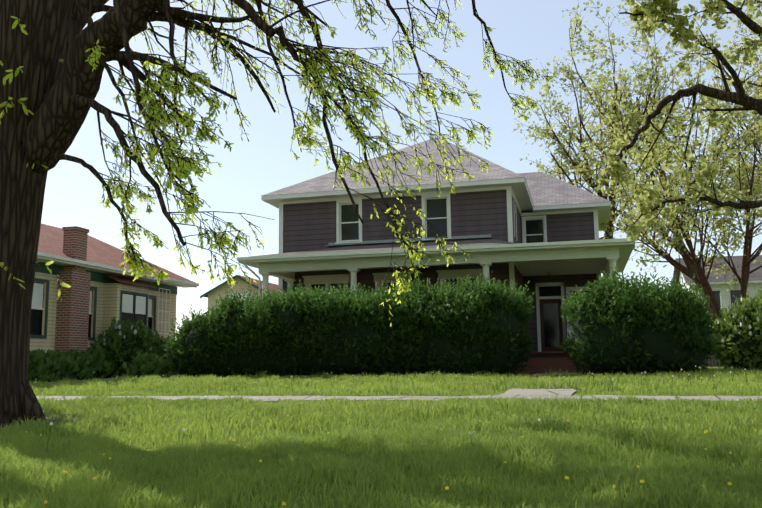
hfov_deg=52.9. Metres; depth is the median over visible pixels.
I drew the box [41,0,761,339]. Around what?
sky
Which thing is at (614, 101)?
tree
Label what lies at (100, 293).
neighbour bungalow
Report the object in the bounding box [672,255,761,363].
white house
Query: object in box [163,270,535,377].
hedge
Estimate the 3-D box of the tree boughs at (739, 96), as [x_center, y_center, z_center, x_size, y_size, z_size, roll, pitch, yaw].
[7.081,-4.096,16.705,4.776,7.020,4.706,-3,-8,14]
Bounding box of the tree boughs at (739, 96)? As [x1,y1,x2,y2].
[596,0,761,236]
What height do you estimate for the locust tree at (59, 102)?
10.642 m
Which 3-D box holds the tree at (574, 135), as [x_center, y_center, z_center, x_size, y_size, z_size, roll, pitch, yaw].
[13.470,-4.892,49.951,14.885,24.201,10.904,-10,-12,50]
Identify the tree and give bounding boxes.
[0,0,556,426]
[513,0,701,239]
[548,4,761,320]
[598,63,761,318]
[721,0,761,220]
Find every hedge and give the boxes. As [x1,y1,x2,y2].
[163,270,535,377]
[557,266,720,375]
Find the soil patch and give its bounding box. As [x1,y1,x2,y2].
[2,413,93,428]
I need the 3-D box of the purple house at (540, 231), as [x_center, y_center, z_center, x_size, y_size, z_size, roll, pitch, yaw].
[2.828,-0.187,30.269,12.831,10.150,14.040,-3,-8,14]
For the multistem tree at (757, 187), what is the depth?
33.68 m
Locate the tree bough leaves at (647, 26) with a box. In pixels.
[591,0,761,245]
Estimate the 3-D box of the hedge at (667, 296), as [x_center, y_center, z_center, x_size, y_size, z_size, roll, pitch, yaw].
[6.487,1.700,19.487,3.928,2.890,3.191,-3,-8,14]
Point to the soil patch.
(58, 420)
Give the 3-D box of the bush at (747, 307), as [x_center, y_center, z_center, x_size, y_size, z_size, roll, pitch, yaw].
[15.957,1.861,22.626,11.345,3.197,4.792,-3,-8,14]
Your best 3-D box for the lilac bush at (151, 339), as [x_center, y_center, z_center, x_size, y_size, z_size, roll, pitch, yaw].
[-7.996,3.147,25.052,2.297,2.156,3.074,-9,-12,47]
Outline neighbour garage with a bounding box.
[200,275,277,316]
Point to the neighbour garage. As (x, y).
(215, 292)
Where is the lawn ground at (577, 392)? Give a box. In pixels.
[5,364,761,507]
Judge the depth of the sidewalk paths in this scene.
12.58 m
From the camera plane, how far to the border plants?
22.51 m
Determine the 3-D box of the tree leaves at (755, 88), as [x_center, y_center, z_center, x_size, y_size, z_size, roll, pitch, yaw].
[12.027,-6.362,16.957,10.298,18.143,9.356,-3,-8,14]
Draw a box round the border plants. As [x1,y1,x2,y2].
[28,346,180,382]
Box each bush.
[90,317,172,376]
[709,287,761,369]
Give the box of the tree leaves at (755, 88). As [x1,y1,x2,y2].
[698,0,761,130]
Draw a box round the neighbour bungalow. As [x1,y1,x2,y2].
[30,223,198,353]
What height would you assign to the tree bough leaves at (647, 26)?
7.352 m
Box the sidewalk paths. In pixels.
[36,373,761,401]
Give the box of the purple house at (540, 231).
[237,137,635,374]

